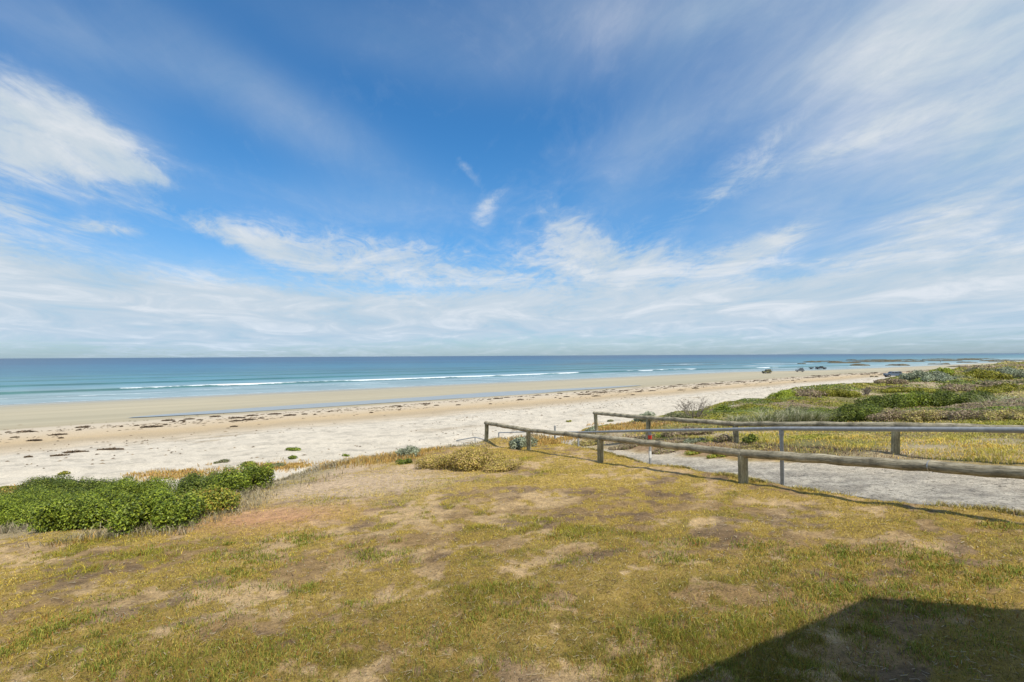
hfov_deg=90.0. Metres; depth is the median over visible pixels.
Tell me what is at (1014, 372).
saltbush
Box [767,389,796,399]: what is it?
cushion bush
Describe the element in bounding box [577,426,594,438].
saltbush
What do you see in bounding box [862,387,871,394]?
twiggy bush
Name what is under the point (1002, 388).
cushion bush
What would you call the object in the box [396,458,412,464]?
leafy bush
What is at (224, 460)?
beach tuft
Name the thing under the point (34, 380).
sea
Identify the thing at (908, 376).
saltbush
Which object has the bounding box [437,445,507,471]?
scrub bush
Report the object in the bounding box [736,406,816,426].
tussock grass
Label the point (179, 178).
sky
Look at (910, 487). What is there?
path
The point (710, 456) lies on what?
beach tuft
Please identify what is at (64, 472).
beach tuft
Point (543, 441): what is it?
orange grass
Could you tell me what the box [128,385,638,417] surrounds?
tidal pool
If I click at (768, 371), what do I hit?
off road car
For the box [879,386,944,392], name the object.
cushion bush
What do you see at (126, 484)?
leafy bush
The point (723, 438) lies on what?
heath bush
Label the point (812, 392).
twiggy bush
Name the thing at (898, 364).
reef rock
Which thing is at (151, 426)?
seaweed clump
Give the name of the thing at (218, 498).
leafy bush
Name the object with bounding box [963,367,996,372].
leafy bush
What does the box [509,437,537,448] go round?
saltbush
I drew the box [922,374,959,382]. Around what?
saltbush
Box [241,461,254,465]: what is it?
beach tuft
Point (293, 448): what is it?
beach tuft
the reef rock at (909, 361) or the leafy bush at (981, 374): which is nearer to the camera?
the leafy bush at (981, 374)
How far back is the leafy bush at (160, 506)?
9.13 m
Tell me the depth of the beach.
60.58 m
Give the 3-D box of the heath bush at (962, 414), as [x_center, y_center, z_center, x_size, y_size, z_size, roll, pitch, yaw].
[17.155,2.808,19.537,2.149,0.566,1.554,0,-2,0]
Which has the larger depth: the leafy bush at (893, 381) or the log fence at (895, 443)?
the leafy bush at (893, 381)
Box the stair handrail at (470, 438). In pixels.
[456,437,483,442]
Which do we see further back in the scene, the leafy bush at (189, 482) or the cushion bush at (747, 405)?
the cushion bush at (747, 405)
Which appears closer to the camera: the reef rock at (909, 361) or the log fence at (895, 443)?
the log fence at (895, 443)
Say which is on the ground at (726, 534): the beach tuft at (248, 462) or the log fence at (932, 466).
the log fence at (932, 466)
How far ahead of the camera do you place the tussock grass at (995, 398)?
39.86 m
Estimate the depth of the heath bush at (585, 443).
24.40 m
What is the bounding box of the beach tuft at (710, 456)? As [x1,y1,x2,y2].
[706,454,725,458]
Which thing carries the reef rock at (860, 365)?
in the sea
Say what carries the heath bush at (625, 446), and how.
on the path
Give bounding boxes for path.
[561,438,1023,515]
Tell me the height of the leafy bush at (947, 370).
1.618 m
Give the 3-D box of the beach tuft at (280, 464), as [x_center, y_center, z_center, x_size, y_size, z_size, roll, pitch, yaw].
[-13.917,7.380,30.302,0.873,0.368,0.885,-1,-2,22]
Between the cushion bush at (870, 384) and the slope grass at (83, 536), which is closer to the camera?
the slope grass at (83, 536)
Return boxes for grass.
[0,421,689,493]
[0,434,547,547]
[538,435,1023,516]
[721,413,755,426]
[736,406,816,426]
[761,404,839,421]
[790,410,849,421]
[954,392,1021,406]
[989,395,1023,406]
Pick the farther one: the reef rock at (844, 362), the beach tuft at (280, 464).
the reef rock at (844, 362)
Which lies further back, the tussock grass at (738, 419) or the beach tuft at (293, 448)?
the beach tuft at (293, 448)
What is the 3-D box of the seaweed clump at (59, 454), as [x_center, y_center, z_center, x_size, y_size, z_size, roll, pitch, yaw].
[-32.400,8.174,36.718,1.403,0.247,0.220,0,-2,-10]
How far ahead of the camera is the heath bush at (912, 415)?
19.75 m
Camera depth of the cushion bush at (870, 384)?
69.04 m
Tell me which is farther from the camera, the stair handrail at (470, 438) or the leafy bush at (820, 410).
the stair handrail at (470, 438)
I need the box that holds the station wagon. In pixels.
[883,371,901,376]
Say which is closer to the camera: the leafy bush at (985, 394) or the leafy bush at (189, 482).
the leafy bush at (189, 482)
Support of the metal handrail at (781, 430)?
on the path
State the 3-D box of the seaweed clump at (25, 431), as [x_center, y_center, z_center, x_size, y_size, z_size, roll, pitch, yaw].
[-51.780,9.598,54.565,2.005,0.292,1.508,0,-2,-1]
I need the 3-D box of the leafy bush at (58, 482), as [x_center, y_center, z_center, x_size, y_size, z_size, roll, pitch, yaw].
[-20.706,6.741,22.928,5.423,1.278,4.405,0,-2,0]
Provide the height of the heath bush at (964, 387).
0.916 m
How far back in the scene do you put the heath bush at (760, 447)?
15.39 m
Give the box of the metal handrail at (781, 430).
[498,426,1023,485]
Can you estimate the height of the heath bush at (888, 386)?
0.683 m
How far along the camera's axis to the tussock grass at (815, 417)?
21.69 m
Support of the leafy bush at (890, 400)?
on the dune ground at (641, 449)
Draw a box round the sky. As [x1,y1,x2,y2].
[0,0,1023,358]
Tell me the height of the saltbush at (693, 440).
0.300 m
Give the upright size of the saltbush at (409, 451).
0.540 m
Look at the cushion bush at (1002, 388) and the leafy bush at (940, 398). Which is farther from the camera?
the cushion bush at (1002, 388)
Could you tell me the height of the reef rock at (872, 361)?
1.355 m
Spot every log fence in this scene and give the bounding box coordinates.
[484,421,1023,483]
[593,411,1023,454]
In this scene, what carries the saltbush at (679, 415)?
on the dune ground at (641, 449)
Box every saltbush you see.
[395,444,420,456]
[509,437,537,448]
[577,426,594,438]
[633,411,654,421]
[664,411,691,417]
[682,437,705,443]
[898,369,949,380]
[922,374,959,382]
[996,366,1023,378]
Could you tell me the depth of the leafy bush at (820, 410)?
22.91 m
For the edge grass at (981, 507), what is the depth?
8.96 m
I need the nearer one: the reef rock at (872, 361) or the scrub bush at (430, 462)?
the scrub bush at (430, 462)
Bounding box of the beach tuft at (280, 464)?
[271,462,284,467]
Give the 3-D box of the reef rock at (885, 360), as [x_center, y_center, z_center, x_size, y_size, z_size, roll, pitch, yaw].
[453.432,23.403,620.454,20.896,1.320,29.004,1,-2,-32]
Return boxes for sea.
[0,353,1023,404]
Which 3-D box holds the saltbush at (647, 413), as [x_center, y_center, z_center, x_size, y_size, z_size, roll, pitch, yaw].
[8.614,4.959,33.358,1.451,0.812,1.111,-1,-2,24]
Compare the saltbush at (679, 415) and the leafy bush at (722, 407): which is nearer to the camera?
the saltbush at (679, 415)
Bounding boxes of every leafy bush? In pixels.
[0,473,120,499]
[0,487,98,528]
[25,490,143,532]
[80,476,181,503]
[104,486,206,536]
[170,470,244,496]
[177,484,241,518]
[201,461,275,495]
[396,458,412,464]
[711,404,735,416]
[775,405,819,420]
[805,407,837,421]
[825,401,883,421]
[853,393,912,408]
[873,378,908,383]
[894,390,933,407]
[913,387,964,406]
[929,367,954,374]
[948,389,993,406]
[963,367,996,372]
[963,368,1012,379]
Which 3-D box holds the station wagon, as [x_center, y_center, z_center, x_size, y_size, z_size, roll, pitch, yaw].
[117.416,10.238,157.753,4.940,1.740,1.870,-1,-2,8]
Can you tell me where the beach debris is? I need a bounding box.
[0,370,923,478]
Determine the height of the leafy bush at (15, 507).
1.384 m
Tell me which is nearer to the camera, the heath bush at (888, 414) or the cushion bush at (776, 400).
the heath bush at (888, 414)
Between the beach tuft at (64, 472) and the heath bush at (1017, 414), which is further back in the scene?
the beach tuft at (64, 472)
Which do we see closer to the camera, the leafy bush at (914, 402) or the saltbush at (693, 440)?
the saltbush at (693, 440)
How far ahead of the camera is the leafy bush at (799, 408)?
24.12 m
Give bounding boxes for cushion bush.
[731,403,783,413]
[763,398,781,401]
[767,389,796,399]
[816,388,861,397]
[855,382,883,385]
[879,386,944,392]
[969,379,1023,384]
[971,383,1023,394]
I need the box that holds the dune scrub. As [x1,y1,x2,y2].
[581,361,1023,442]
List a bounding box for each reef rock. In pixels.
[828,362,860,362]
[851,364,869,365]
[853,361,892,361]
[871,360,900,360]
[885,364,909,365]
[893,360,924,361]
[929,360,961,360]
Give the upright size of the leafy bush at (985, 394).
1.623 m
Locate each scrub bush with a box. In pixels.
[412,452,449,469]
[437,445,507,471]
[482,458,523,472]
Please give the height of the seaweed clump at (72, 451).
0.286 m
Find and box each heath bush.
[571,440,596,445]
[608,433,655,449]
[651,440,688,453]
[661,426,713,437]
[713,434,733,442]
[740,443,772,450]
[742,433,758,443]
[865,407,918,421]
[868,385,909,389]
[900,408,947,421]
[931,408,994,420]
[939,384,992,391]
[979,409,1023,421]
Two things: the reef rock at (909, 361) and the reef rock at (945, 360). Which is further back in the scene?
the reef rock at (945, 360)
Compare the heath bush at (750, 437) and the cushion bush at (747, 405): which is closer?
the heath bush at (750, 437)
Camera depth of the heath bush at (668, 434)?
20.25 m
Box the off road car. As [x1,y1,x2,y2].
[762,369,771,372]
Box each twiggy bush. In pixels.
[673,396,715,418]
[791,388,827,397]
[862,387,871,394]
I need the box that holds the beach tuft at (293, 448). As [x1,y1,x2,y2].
[285,447,300,450]
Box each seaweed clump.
[16,430,35,432]
[50,453,70,456]
[62,450,88,453]
[95,447,123,450]
[139,425,162,427]
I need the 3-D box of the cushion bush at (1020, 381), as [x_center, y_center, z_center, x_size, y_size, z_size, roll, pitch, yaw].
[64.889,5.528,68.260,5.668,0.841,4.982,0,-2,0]
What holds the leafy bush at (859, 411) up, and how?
on the dune ground at (641, 449)
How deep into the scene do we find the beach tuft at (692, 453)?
16.56 m
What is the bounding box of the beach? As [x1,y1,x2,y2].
[0,361,1021,529]
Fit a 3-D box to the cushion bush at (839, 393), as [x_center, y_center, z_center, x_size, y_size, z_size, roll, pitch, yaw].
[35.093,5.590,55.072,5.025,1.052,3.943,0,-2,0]
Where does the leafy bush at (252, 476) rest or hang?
on the dune ground at (641, 449)
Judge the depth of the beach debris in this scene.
70.12 m
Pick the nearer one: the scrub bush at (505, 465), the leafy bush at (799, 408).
the scrub bush at (505, 465)
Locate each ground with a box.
[0,363,1023,536]
[0,436,1023,681]
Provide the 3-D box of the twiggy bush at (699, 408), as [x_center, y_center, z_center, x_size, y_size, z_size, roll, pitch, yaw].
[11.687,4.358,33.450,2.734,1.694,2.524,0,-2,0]
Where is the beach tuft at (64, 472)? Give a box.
[58,471,70,474]
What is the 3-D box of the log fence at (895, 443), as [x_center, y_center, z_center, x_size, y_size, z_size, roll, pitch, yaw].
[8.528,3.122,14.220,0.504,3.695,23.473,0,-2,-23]
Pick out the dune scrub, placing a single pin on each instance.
(974, 406)
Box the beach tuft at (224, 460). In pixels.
[213,459,228,463]
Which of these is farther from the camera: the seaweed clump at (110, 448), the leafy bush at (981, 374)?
the leafy bush at (981, 374)
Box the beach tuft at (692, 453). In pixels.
[683,450,699,454]
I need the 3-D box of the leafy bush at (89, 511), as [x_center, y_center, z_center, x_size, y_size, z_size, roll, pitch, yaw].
[-8.586,3.406,10.245,2.118,0.968,1.496,0,-2,0]
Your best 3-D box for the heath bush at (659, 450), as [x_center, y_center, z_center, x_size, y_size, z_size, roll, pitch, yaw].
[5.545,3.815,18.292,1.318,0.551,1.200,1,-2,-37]

